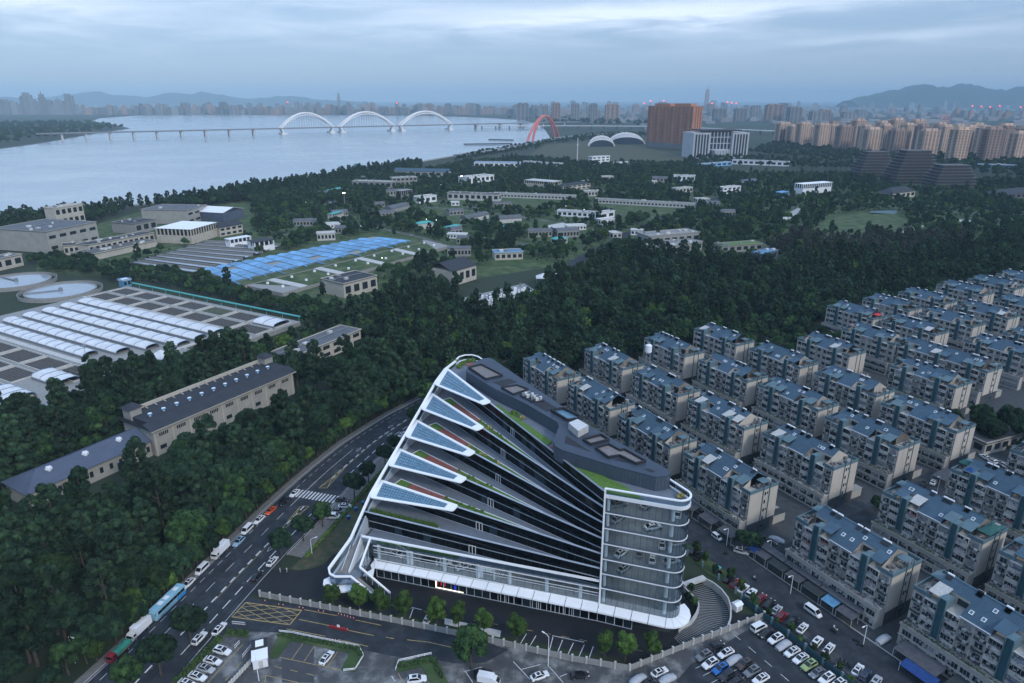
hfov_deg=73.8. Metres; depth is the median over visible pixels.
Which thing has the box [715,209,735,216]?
works shed
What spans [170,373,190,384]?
tree
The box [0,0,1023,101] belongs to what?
sky
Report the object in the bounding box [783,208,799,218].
path
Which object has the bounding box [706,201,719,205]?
works shed
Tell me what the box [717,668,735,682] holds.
parked suv
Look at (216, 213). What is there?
white shed
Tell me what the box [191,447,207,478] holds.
tree
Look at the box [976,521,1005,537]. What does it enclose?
green rooftop shed
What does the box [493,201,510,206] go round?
works shed
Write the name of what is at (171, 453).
tree
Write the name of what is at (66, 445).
tree
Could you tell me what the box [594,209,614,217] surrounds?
blower annexe
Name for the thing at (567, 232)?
works shed
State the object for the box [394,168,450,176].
blue roof hall
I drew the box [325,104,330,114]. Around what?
tower
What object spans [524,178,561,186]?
colonnade pavilion
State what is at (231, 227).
cream house
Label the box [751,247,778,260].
blue shed
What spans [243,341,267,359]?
tree
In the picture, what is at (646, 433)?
apartment block
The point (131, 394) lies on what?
tree
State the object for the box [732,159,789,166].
white site office
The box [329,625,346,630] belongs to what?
traffic barrier
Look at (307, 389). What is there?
tree
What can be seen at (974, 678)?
window
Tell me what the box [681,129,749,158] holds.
institute block
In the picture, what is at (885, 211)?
sports court
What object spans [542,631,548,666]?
street lamp
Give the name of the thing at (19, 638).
tree
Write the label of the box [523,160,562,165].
white sheds
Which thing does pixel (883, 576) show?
window
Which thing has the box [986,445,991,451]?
window
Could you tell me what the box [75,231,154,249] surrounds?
works annexe
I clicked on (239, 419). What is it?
tree
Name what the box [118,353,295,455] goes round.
long works hall
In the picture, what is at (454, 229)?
works shed
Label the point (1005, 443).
window
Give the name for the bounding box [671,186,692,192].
works shed
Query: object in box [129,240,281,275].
settling channels
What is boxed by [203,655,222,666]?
parked car
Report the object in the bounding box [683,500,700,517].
awning
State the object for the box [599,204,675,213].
lawn
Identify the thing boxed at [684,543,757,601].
verge
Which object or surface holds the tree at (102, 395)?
on the ground at (10, 302)
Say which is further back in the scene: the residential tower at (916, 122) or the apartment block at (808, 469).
the residential tower at (916, 122)
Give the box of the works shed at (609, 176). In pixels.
[601,175,613,178]
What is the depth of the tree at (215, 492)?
219.07 m
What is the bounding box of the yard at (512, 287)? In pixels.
[464,283,530,305]
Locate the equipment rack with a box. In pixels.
[479,283,533,304]
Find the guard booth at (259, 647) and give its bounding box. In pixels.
[251,637,267,669]
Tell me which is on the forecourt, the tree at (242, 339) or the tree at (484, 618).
the tree at (484, 618)
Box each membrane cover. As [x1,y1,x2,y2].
[0,323,97,357]
[0,383,36,403]
[2,316,130,354]
[22,311,159,350]
[31,367,79,383]
[42,306,189,347]
[60,302,206,340]
[78,297,223,334]
[252,315,288,328]
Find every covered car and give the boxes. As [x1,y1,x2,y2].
[628,673,646,682]
[659,673,676,682]
[725,654,742,666]
[768,535,784,543]
[775,639,791,651]
[875,634,891,645]
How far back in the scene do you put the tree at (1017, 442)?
260.27 m
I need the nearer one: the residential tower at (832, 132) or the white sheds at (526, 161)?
the white sheds at (526, 161)
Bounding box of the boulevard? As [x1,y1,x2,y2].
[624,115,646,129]
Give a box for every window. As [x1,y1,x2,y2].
[5,259,11,265]
[14,257,21,263]
[345,286,350,293]
[354,283,359,291]
[362,281,367,288]
[370,279,375,286]
[829,582,836,590]
[830,553,836,560]
[840,559,846,567]
[842,550,848,557]
[847,594,854,603]
[856,600,864,609]
[862,545,871,551]
[866,607,874,616]
[877,593,884,602]
[879,584,886,592]
[881,531,888,538]
[882,574,888,582]
[890,535,897,543]
[898,540,906,548]
[901,629,911,638]
[907,545,915,553]
[910,612,917,621]
[912,603,920,611]
[912,636,922,646]
[914,592,922,601]
[920,515,926,522]
[924,565,932,572]
[924,643,933,653]
[928,529,934,536]
[930,520,937,527]
[935,650,945,661]
[944,669,954,677]
[947,658,957,669]
[951,473,957,479]
[956,572,964,580]
[957,598,968,608]
[957,642,965,652]
[959,632,968,640]
[959,666,970,677]
[962,622,971,631]
[966,560,974,567]
[969,551,976,558]
[971,542,978,549]
[971,652,979,661]
[971,675,983,682]
[973,442,982,450]
[974,640,983,649]
[977,630,986,640]
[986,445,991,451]
[988,489,995,495]
[994,443,1000,449]
[994,512,1001,518]
[994,575,1001,583]
[997,503,1003,509]
[998,596,1007,604]
[999,494,1005,501]
[999,556,1006,564]
[1002,440,1008,447]
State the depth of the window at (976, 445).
266.28 m
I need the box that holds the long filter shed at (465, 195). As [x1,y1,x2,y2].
[447,191,501,200]
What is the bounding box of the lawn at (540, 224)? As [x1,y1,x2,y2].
[522,221,592,232]
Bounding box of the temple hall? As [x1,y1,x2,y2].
[877,186,914,198]
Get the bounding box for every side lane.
[754,478,947,569]
[892,652,906,661]
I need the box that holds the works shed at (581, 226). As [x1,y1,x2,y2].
[564,223,586,229]
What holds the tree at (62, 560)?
on the ground at (10, 302)
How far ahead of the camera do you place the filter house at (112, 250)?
613.65 m
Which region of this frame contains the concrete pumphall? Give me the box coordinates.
[642,238,702,252]
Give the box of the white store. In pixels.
[320,270,377,297]
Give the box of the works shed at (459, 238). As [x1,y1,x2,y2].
[456,235,469,243]
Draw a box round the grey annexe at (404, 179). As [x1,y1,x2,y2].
[390,175,416,185]
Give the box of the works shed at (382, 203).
[373,201,384,206]
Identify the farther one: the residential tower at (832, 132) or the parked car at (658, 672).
the residential tower at (832, 132)
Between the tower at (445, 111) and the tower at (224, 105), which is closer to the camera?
the tower at (445, 111)
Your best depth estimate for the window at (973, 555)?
189.49 m
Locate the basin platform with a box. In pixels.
[0,286,300,404]
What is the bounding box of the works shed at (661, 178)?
[652,176,667,181]
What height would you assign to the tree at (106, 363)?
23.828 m
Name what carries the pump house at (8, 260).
on the ground at (10, 302)
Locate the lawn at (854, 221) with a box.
[817,212,907,232]
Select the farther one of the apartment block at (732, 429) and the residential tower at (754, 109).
the residential tower at (754, 109)
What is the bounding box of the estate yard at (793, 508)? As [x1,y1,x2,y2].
[637,329,1023,682]
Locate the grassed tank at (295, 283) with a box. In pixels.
[247,240,447,296]
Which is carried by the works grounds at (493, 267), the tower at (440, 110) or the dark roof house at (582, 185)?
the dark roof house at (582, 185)
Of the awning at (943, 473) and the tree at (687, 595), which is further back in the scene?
the awning at (943, 473)
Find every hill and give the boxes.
[0,97,38,103]
[19,91,369,105]
[835,83,1023,108]
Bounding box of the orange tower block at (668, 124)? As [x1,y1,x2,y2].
[645,103,702,149]
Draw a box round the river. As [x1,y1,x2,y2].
[0,115,549,212]
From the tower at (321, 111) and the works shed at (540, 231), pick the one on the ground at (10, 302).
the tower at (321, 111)
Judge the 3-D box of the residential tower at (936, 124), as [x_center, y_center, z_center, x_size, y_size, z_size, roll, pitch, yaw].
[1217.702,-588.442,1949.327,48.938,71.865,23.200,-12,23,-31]
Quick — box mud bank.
[0,125,129,148]
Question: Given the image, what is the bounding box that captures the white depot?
[474,161,520,166]
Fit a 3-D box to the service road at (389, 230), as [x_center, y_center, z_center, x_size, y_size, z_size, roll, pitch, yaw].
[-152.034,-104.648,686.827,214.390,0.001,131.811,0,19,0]
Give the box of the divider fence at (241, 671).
[228,659,251,682]
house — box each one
[0,252,23,270]
[69,238,157,258]
[214,219,242,236]
[413,194,436,203]
[492,248,523,259]
[555,181,589,188]
[557,209,594,217]
[588,155,609,162]
[713,240,763,251]
[741,178,756,182]
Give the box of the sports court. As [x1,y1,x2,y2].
[870,210,896,213]
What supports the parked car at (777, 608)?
on the parking lot at (511, 665)
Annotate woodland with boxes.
[0,116,1023,519]
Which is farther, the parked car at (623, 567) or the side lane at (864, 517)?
the side lane at (864, 517)
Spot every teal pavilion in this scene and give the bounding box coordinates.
[327,211,343,218]
[415,220,433,228]
[444,224,460,228]
[551,236,567,243]
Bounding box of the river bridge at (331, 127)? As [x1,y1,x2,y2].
[36,111,579,139]
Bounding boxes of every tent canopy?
[154,350,164,359]
[536,273,544,283]
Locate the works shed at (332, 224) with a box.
[325,222,339,227]
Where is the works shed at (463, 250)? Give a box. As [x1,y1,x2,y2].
[447,246,470,256]
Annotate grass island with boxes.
[172,638,223,682]
[224,630,248,636]
[269,633,362,671]
[394,656,447,682]
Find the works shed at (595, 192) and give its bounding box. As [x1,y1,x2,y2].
[583,189,599,195]
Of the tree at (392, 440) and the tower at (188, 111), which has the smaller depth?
the tree at (392, 440)
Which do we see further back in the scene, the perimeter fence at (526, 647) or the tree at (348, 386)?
the tree at (348, 386)
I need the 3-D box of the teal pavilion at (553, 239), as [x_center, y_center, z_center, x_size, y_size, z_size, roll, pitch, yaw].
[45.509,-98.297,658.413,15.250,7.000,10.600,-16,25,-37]
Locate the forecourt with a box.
[250,554,752,663]
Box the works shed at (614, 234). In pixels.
[607,230,622,238]
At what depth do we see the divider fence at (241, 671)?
163.59 m
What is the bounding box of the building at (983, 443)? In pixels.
[967,419,1022,454]
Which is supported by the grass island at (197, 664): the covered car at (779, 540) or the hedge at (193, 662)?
the hedge at (193, 662)
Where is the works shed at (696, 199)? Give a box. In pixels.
[693,197,710,201]
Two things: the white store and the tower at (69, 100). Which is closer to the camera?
the white store
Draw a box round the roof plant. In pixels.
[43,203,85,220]
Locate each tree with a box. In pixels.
[0,391,8,411]
[0,391,41,406]
[0,413,35,473]
[0,440,14,489]
[0,488,24,522]
[0,511,28,544]
[0,529,33,570]
[0,540,32,599]
[0,563,55,666]
[0,571,45,663]
[0,648,26,682]
[0,666,9,681]
[2,422,39,443]
[6,393,31,422]
[16,406,37,426]
[17,494,50,543]
[19,425,47,465]
[20,545,57,559]
[21,516,65,549]
[24,428,55,462]
[27,549,76,583]
[29,562,78,633]
[29,578,61,634]
[30,483,74,541]
[31,404,46,422]
[32,407,45,428]
[33,667,61,682]
[39,591,89,639]
[41,404,58,426]
[44,406,77,457]
[45,377,71,400]
[45,385,75,419]
[46,392,64,408]
[46,640,79,675]
[52,417,79,442]
[62,465,99,509]
[62,532,96,583]
[66,406,91,447]
[66,509,99,559]
[68,612,113,642]
[69,393,77,402]
[70,633,91,663]
[71,385,87,400]
[76,503,87,532]
[78,354,106,389]
[78,364,104,397]
[78,574,100,601]
[81,557,124,613]
[82,497,107,546]
[85,404,118,431]
[86,640,105,662]
[89,628,106,653]
[91,400,118,439]
[93,496,125,527]
[94,508,142,589]
[95,355,118,388]
[95,508,132,557]
[97,389,112,400]
[99,485,134,500]
[100,600,120,628]
[102,397,123,432]
[104,617,124,643]
[106,605,129,633]
[108,358,139,387]
[108,653,144,682]
[109,495,134,509]
[112,375,140,421]
[117,552,154,583]
[119,435,149,487]
[119,593,145,618]
[120,588,142,597]
[122,350,145,382]
[123,495,161,547]
[128,602,148,621]
[129,599,146,621]
[131,506,160,526]
[133,470,156,503]
[134,363,154,382]
[134,465,182,542]
[134,633,178,676]
[138,380,160,397]
[139,545,165,563]
[141,587,159,606]
[143,459,175,477]
[143,562,170,598]
[149,381,169,397]
[152,478,162,499]
[153,360,171,375]
[155,563,176,593]
[157,571,177,591]
[161,542,182,563]
[163,508,208,544]
[165,445,185,463]
[166,462,191,491]
[167,379,189,392]
[169,431,204,457]
[169,554,192,580]
[169,603,208,643]
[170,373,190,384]
[171,358,193,382]
[171,476,190,507]
[174,447,213,465]
[175,464,211,507]
[180,502,215,523]
[181,349,191,358]
[182,538,201,564]
[182,546,198,569]
[186,349,208,384]
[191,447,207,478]
[192,413,219,462]
[192,546,204,566]
[193,335,213,360]
[194,359,212,385]
[197,479,222,511]
[199,533,219,553]
[204,524,219,547]
[206,352,228,378]
[207,463,234,507]
[209,517,219,538]
[212,505,229,518]
[214,518,231,538]
[217,422,232,444]
[219,326,231,347]
[219,497,236,508]
[221,473,247,499]
[224,329,241,348]
[225,423,248,443]
[226,512,242,530]
[227,507,244,527]
[231,331,255,364]
[234,408,251,429]
[235,327,253,358]
[236,497,254,519]
[241,423,253,448]
[242,408,260,427]
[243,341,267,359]
[244,419,279,442]
[246,487,266,509]
[250,434,277,454]
[250,479,269,490]
[257,406,274,419]
[263,445,279,486]
[267,436,292,462]
[267,527,291,556]
[269,388,286,434]
[270,414,284,433]
[270,471,285,490]
[274,391,289,410]
[277,401,306,467]
[279,461,289,483]
[281,404,305,446]
[282,461,296,481]
[284,354,305,387]
[289,440,299,454]
[290,513,314,540]
[294,390,318,408]
[297,383,320,418]
[297,425,322,445]
[303,339,326,389]
[303,418,321,431]
[304,403,333,431]
[311,501,331,526]
[315,355,334,376]
[318,389,334,424]
[321,389,351,417]
[322,584,340,604]
[326,368,344,417]
[330,355,345,373]
[336,334,352,359]
[338,370,357,412]
[340,362,359,382]
[342,471,366,498]
[348,352,372,366]
[348,582,369,608]
[351,345,373,359]
[351,376,370,422]
[354,338,370,346]
[354,358,370,383]
[358,460,375,482]
[364,387,379,402]
[368,365,382,381]
[369,586,390,612]
[370,382,386,399]
[372,337,391,366]
[373,366,402,404]
[375,444,393,464]
[386,351,406,402]
[386,434,401,449]
[393,589,412,618]
[402,350,420,381]
[406,405,423,419]
[417,358,437,375]
[417,382,434,397]
[425,595,446,624]
[450,599,465,627]
[451,622,488,669]
[474,607,493,630]
[506,612,527,642]
[597,629,613,658]
[614,630,637,662]
[643,630,661,656]
[684,591,691,602]
[687,583,694,591]
[690,596,698,604]
[691,540,701,553]
[701,551,709,560]
[712,564,718,572]
[727,567,735,577]
[735,529,751,547]
[738,579,745,589]
[747,531,764,546]
[749,592,756,599]
[752,597,759,606]
[764,606,772,613]
[787,621,795,632]
[796,634,803,640]
[812,643,817,650]
[820,651,830,660]
[836,661,843,670]
[848,674,854,681]
[943,407,963,418]
[969,404,996,422]
[975,417,1008,438]
[996,404,1023,424]
[1009,417,1023,436]
[1015,436,1023,445]
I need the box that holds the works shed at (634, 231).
[630,228,643,234]
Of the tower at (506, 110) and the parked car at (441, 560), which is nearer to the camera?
the parked car at (441, 560)
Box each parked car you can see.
[177,678,195,682]
[184,577,195,588]
[187,671,207,682]
[195,663,215,674]
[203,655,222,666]
[211,622,226,635]
[250,570,262,581]
[253,515,264,524]
[265,506,276,514]
[266,556,278,566]
[289,489,299,497]
[318,650,333,665]
[331,507,344,513]
[335,497,348,502]
[338,503,351,507]
[390,549,404,558]
[420,556,436,562]
[422,615,430,623]
[436,559,451,566]
[455,562,471,570]
[530,670,549,682]
[569,670,589,680]
[610,500,627,508]
[610,516,624,523]
[613,548,628,558]
[616,564,630,573]
[635,551,642,558]
[640,504,650,509]
[643,522,662,531]
[643,677,658,682]
[648,554,656,564]
[650,666,668,677]
[658,539,665,549]
[661,557,680,565]
[667,541,685,547]
[675,510,681,518]
[689,547,697,555]
[707,640,724,651]
[717,647,734,658]
[722,575,734,583]
[727,676,744,682]
[729,578,738,588]
[737,583,749,593]
[752,672,769,682]
[757,592,766,603]
[757,627,773,639]
[762,598,775,607]
[764,537,777,545]
[771,604,782,615]
[783,646,800,657]
[792,652,808,664]
[795,622,808,634]
[808,666,825,679]
[822,642,835,655]
[831,677,847,682]
[850,662,863,676]
[929,479,936,485]
[979,454,989,460]
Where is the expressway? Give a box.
[481,125,773,134]
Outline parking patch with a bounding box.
[281,641,313,682]
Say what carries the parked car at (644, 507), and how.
on the office building at (508, 485)
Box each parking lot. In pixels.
[186,603,862,682]
[677,615,858,682]
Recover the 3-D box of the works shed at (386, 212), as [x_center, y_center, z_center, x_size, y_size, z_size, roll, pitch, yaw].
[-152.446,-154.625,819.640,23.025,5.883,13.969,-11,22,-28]
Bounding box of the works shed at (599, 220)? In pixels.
[595,217,614,224]
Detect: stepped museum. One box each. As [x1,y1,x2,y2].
[848,151,892,176]
[883,149,937,183]
[920,164,976,189]
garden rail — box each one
[279,630,363,670]
[395,652,430,669]
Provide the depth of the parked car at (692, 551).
206.88 m
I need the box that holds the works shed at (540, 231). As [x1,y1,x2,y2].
[527,228,552,237]
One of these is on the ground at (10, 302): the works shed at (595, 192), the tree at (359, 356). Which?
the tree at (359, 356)
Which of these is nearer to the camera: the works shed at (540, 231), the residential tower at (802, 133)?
the works shed at (540, 231)
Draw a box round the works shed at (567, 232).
[553,227,578,237]
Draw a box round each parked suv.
[191,631,207,645]
[212,644,231,656]
[232,535,244,546]
[277,497,288,505]
[407,674,426,682]
[472,668,491,679]
[693,552,702,560]
[695,648,712,662]
[701,656,719,669]
[711,661,729,675]
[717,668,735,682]
[733,546,748,555]
[735,657,753,670]
[743,664,760,677]
[744,588,757,598]
[767,632,783,644]
[774,611,787,622]
[786,615,798,624]
[800,658,817,671]
[810,636,823,648]
[817,670,835,682]
[857,668,871,682]
[869,674,882,682]
[919,480,927,487]
[986,458,997,463]
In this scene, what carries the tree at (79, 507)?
on the ground at (10, 302)
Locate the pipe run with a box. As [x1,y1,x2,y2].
[132,282,299,317]
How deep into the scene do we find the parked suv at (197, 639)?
173.14 m
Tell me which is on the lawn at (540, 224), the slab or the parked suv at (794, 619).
the slab
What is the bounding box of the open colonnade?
[224,235,250,246]
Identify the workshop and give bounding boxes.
[269,324,361,357]
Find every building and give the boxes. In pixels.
[155,221,217,243]
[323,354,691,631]
[394,189,412,199]
[794,181,831,193]
[967,419,1022,454]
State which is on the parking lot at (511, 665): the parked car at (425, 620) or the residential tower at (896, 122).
the parked car at (425, 620)
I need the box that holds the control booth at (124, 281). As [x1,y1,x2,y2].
[117,277,131,286]
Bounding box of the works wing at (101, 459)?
[1,428,152,506]
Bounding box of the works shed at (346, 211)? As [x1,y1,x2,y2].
[330,209,348,215]
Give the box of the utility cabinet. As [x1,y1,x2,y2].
[731,600,743,612]
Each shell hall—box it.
[588,135,614,146]
[611,132,644,143]
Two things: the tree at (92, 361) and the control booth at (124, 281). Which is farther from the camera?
the control booth at (124, 281)
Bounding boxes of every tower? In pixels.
[0,99,12,114]
[10,100,18,114]
[17,104,22,114]
[19,95,25,114]
[21,92,31,114]
[29,96,36,114]
[34,103,40,114]
[38,91,45,114]
[42,100,52,114]
[49,103,55,114]
[54,97,61,114]
[59,101,66,114]
[63,94,74,114]
[72,104,80,114]
[85,107,93,114]
[97,107,102,114]
[103,107,110,114]
[106,104,113,114]
[113,105,117,114]
[121,104,127,114]
[128,109,134,114]
[141,105,150,114]
[149,105,154,114]
[154,105,160,114]
[156,103,163,114]
[163,103,169,114]
[166,107,171,114]
[171,107,179,114]
[173,106,182,114]
[181,103,190,114]
[185,108,192,114]
[194,106,201,114]
[200,106,207,114]
[208,105,215,114]
[215,107,224,114]
[218,102,228,114]
[228,105,236,114]
[235,105,243,113]
[241,109,247,114]
[246,103,252,114]
[252,107,256,113]
[259,106,268,114]
[270,109,278,114]
[276,107,282,114]
[284,104,290,114]
[288,107,294,114]
[294,102,301,114]
[304,101,314,114]
[315,102,320,114]
[319,108,323,114]
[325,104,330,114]
[330,104,335,114]
[335,106,340,114]
[337,93,340,106]
[340,109,346,114]
[346,102,352,114]
[365,104,369,113]
[370,102,375,108]
[378,105,383,114]
[384,106,388,114]
[390,107,394,114]
[395,107,403,114]
[402,104,406,114]
[417,103,423,114]
[428,103,433,114]
[437,106,442,114]
[443,108,447,114]
[444,103,451,114]
[452,107,456,113]
[457,106,462,114]
[460,108,465,114]
[465,103,468,114]
[469,103,475,114]
[476,104,480,114]
[486,108,491,114]
[495,107,500,114]
[504,107,508,113]
[514,104,516,114]
[517,103,528,119]
[531,105,538,114]
[539,103,542,113]
[542,106,547,120]
[551,103,560,121]
[571,103,579,122]
[580,112,586,117]
[589,103,597,122]
[597,110,600,117]
[604,104,618,122]
[632,103,639,112]
[644,110,647,117]
[644,344,651,365]
[704,89,709,104]
[706,103,713,114]
[712,108,726,120]
[720,102,726,108]
[733,108,747,120]
[749,105,761,117]
[757,109,762,118]
[763,104,783,122]
[773,122,792,140]
[780,103,787,117]
[784,124,795,144]
[786,106,802,122]
[793,122,811,145]
[808,111,825,123]
[809,125,813,142]
[811,123,831,145]
[812,102,817,109]
[818,109,831,120]
[826,121,841,124]
[829,123,838,144]
[832,124,854,152]
[839,105,847,113]
[840,111,856,118]
[850,118,867,147]
[855,109,866,117]
[855,124,872,148]
[859,127,881,153]
[868,102,874,108]
[874,121,887,126]
[877,123,892,150]
[884,103,893,109]
[885,128,907,152]
[888,118,905,127]
[890,107,894,113]
[899,123,915,149]
[907,102,915,107]
[908,119,926,125]
[911,124,930,148]
[915,128,940,154]
[917,103,923,111]
[932,122,946,127]
[934,107,940,112]
[936,124,954,155]
[942,100,947,108]
[944,127,972,160]
[952,107,961,117]
[953,124,964,126]
[959,111,968,117]
[965,125,976,155]
[967,110,973,118]
[970,125,990,155]
[971,123,983,126]
[974,106,982,109]
[975,126,1006,163]
[980,109,988,114]
[988,108,996,115]
[996,111,1001,118]
[997,123,1015,126]
[1000,125,1015,156]
[1002,112,1011,118]
[1004,131,1023,162]
[1016,126,1023,130]
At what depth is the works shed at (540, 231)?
687.06 m
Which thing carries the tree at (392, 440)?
on the ground at (10, 302)
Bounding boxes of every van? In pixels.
[194,561,209,575]
[241,522,253,534]
[311,516,317,523]
[325,512,340,519]
[477,670,500,682]
[711,531,721,541]
[750,620,767,633]
[804,602,822,618]
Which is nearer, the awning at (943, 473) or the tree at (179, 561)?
the tree at (179, 561)
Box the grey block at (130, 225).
[110,218,157,232]
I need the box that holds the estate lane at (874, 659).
[679,512,924,682]
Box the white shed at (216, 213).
[200,206,243,221]
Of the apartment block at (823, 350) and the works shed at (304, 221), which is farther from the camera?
the works shed at (304, 221)
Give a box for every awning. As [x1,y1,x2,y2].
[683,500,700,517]
[697,511,720,531]
[717,524,736,545]
[744,545,761,558]
[754,548,772,566]
[760,541,787,561]
[767,557,790,577]
[783,560,822,585]
[783,568,806,588]
[800,580,826,604]
[819,593,840,613]
[820,584,863,623]
[835,604,860,627]
[892,639,946,676]
[898,658,939,682]
[930,467,949,485]
[944,673,969,682]
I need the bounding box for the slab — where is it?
[548,223,564,227]
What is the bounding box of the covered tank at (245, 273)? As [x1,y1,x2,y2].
[204,237,421,287]
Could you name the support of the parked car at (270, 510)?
on the road at (220, 588)
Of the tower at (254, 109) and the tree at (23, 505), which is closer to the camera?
the tree at (23, 505)
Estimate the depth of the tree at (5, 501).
198.97 m
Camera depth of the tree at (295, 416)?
257.16 m
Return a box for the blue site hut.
[774,190,788,196]
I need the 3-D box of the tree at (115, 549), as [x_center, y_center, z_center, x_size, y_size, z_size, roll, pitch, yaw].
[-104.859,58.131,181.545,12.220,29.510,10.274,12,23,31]
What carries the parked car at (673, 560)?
on the office building at (508, 485)
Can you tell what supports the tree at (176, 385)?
on the ground at (10, 302)
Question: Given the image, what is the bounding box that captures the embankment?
[127,156,454,206]
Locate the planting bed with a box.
[396,613,630,664]
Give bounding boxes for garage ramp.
[675,575,731,643]
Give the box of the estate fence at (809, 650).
[686,549,854,682]
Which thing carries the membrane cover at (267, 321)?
on the basin platform
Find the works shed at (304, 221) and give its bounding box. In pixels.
[293,218,317,225]
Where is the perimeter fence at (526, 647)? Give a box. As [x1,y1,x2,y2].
[258,590,765,670]
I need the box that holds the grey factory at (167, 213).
[140,204,206,223]
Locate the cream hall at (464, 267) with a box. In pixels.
[426,256,476,284]
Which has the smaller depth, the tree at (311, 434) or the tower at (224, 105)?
the tree at (311, 434)
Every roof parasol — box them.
[958,459,971,465]
[965,467,973,472]
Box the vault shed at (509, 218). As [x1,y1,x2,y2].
[499,214,521,222]
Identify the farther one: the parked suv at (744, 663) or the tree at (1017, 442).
the tree at (1017, 442)
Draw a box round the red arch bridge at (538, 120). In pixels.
[453,115,622,155]
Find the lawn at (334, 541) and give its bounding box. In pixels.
[291,466,390,569]
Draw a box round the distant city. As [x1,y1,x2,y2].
[80,102,1023,127]
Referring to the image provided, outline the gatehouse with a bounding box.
[246,237,274,250]
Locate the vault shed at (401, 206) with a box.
[383,202,409,211]
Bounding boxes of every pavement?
[74,319,678,682]
[288,437,407,557]
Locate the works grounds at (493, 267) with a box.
[36,165,1023,302]
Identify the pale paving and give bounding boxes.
[445,618,500,636]
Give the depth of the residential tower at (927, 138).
1596.61 m
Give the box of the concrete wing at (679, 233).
[636,228,700,240]
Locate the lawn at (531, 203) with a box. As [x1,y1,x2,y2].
[484,198,558,207]
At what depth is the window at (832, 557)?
188.61 m
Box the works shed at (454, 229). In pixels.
[447,226,461,232]
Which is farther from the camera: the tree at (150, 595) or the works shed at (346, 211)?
the works shed at (346, 211)
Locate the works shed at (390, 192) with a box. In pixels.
[386,188,401,195]
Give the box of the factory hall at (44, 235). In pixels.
[0,219,98,252]
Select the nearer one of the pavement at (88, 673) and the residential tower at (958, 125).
the pavement at (88, 673)
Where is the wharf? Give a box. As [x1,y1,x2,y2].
[464,143,511,144]
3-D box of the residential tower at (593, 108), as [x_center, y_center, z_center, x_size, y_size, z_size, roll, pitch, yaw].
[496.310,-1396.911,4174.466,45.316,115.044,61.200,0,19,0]
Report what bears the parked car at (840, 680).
on the parking lot at (774, 658)
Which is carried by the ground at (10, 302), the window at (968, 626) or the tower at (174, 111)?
the tower at (174, 111)
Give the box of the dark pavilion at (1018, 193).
[981,187,1023,199]
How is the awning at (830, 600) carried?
on the estate yard at (793, 508)
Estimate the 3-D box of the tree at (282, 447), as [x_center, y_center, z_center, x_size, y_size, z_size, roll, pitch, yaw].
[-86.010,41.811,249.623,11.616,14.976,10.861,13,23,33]
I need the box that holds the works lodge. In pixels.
[62,240,89,254]
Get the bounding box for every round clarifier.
[0,272,57,291]
[16,280,102,302]
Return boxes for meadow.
[529,142,686,162]
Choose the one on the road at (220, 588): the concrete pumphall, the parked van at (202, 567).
the parked van at (202, 567)
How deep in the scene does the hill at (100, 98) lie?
17974.24 m
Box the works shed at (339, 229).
[334,225,346,233]
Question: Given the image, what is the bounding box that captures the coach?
[148,583,185,620]
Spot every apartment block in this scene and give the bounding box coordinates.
[522,351,580,405]
[561,375,634,438]
[579,342,644,397]
[614,405,696,485]
[626,364,700,428]
[639,331,704,384]
[675,443,785,539]
[680,391,767,464]
[692,352,767,411]
[693,322,754,365]
[748,340,818,389]
[751,376,839,439]
[752,423,862,508]
[784,505,922,629]
[796,331,868,376]
[812,365,894,419]
[820,407,921,489]
[821,300,887,337]
[840,321,903,374]
[861,293,921,317]
[870,480,1007,587]
[878,394,975,470]
[881,313,949,345]
[885,357,972,415]
[887,336,1002,404]
[896,569,1023,682]
[897,287,957,310]
[918,306,985,350]
[935,279,994,303]
[942,458,1023,546]
[953,299,1020,336]
[962,333,1023,390]
[967,274,1023,304]
[984,536,1023,614]
[994,293,1023,326]
[995,268,1023,296]
[1001,326,1023,343]
[1005,441,1023,477]
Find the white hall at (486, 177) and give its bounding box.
[458,174,493,183]
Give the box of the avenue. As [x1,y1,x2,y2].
[534,196,718,288]
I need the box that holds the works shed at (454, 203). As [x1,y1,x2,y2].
[450,201,459,205]
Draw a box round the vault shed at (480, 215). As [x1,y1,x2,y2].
[460,211,488,220]
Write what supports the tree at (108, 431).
on the ground at (10, 302)
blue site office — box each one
[698,161,732,165]
[977,163,1014,168]
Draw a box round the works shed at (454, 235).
[447,232,467,238]
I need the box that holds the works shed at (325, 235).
[316,230,334,240]
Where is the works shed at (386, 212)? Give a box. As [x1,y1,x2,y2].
[379,209,395,215]
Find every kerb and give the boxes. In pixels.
[84,398,419,682]
[287,437,401,554]
[682,511,901,661]
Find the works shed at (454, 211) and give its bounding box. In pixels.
[446,208,463,215]
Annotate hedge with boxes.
[173,634,222,680]
[225,628,248,634]
[277,631,362,657]
[304,466,384,556]
[304,598,455,629]
[396,656,444,677]
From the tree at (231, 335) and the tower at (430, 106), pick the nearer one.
the tree at (231, 335)
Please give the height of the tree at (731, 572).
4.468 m
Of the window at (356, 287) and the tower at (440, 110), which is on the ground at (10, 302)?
the tower at (440, 110)
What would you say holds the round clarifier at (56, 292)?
on the works grounds at (493, 267)
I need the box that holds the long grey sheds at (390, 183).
[352,179,395,188]
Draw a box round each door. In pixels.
[117,460,124,469]
[258,661,263,668]
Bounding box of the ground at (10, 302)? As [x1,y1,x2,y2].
[0,102,1023,682]
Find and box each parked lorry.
[104,638,132,663]
[124,615,151,641]
[209,539,229,559]
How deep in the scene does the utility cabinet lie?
183.98 m
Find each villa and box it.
[674,174,694,181]
[717,185,740,193]
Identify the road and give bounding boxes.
[86,260,1023,682]
[213,598,655,662]
[251,227,444,244]
[415,206,593,229]
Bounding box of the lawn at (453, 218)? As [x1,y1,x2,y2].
[425,208,490,223]

